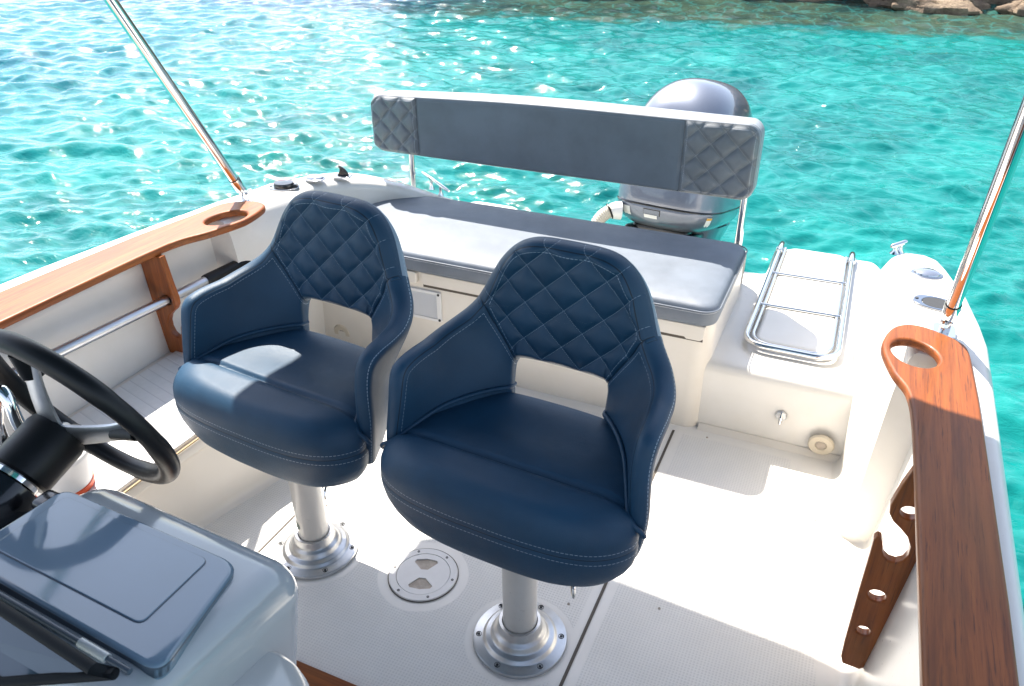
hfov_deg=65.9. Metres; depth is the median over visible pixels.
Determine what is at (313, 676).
cabin sill
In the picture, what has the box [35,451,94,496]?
bucket
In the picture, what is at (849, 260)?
boarding ladder
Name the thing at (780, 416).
turn latch
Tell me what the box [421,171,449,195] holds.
mooring cleat
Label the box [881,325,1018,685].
coaming board
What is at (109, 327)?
boat hook
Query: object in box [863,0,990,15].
shore boulder
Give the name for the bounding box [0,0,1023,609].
sea water
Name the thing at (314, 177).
deck light
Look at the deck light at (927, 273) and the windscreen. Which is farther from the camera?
the deck light at (927, 273)
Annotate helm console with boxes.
[0,489,308,685]
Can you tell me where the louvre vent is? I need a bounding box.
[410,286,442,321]
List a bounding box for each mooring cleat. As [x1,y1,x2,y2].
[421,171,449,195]
[889,240,907,254]
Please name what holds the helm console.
on the motor boat
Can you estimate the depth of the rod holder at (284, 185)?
2.72 m
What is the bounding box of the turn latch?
[775,410,786,424]
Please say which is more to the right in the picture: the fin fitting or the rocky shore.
the rocky shore
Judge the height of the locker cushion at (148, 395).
0.013 m
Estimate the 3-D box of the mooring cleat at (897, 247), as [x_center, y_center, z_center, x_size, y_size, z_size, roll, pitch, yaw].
[1.095,-0.272,2.237,0.050,0.039,0.026,-8,31,-12]
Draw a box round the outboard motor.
[617,78,752,240]
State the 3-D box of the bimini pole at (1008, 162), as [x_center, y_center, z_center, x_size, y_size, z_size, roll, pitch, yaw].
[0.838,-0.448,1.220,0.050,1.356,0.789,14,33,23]
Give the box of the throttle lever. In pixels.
[0,385,24,444]
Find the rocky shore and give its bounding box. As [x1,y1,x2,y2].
[799,0,1014,4]
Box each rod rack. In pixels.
[141,254,182,352]
[841,466,915,668]
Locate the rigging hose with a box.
[592,201,622,222]
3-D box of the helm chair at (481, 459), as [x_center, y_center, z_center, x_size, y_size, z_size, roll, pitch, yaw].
[0.037,0.264,1.645,0.584,0.877,0.441,14,34,24]
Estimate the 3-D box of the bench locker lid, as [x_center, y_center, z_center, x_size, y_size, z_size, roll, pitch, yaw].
[0.068,-0.131,2.503,1.087,0.057,0.017,12,33,21]
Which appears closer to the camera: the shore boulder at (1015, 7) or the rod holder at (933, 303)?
the rod holder at (933, 303)
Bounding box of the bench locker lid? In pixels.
[407,270,705,342]
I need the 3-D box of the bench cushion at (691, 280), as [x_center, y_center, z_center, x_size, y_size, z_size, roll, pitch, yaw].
[0.048,-0.328,2.692,1.404,0.074,0.529,12,33,21]
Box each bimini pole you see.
[104,0,256,201]
[932,95,1023,338]
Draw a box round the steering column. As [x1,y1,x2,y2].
[0,463,38,529]
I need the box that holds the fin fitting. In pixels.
[332,165,352,177]
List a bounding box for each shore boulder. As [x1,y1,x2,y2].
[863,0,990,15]
[994,0,1023,15]
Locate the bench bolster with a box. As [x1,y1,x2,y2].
[371,90,764,244]
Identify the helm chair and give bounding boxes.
[173,191,413,579]
[380,236,675,678]
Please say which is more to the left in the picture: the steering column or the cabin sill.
the steering column
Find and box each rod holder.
[268,179,299,190]
[913,295,946,311]
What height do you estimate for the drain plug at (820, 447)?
0.074 m
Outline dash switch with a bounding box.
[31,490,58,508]
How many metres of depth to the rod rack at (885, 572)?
1.54 m
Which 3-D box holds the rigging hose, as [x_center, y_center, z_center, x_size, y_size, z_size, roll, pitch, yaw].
[0.347,-0.397,3.202,0.215,0.345,0.081,-12,32,-19]
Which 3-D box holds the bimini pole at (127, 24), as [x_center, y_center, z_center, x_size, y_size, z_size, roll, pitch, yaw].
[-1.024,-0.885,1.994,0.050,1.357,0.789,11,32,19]
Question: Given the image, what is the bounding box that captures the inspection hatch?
[388,548,458,602]
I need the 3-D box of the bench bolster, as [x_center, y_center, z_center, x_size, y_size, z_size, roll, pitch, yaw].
[0.155,-0.612,2.870,1.424,0.544,0.207,12,33,21]
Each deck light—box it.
[304,174,325,181]
[910,267,943,279]
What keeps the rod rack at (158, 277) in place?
attached to the motor boat
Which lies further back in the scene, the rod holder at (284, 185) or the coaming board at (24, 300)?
the rod holder at (284, 185)
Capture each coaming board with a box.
[0,201,265,328]
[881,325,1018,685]
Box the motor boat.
[0,173,1023,685]
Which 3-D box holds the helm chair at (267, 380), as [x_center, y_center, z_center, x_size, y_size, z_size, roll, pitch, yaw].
[-0.496,0.122,1.896,0.584,0.877,0.441,16,34,25]
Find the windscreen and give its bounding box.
[0,599,119,685]
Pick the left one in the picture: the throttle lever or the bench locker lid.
the throttle lever
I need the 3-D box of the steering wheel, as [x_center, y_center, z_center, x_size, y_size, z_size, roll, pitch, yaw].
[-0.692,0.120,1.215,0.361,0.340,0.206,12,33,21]
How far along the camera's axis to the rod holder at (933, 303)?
1.96 m
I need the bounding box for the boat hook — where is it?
[12,261,250,374]
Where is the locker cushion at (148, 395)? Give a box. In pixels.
[71,351,199,492]
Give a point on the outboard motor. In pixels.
(687, 214)
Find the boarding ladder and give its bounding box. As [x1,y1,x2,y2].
[743,241,855,359]
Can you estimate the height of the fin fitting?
0.041 m
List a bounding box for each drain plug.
[334,324,349,336]
[808,435,833,454]
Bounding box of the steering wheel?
[0,329,180,492]
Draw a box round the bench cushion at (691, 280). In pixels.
[373,196,747,325]
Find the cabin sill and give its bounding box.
[296,660,356,685]
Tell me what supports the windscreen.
on the helm console
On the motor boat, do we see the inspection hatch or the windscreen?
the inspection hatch
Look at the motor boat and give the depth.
2.07 m
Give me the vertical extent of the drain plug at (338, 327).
0.074 m

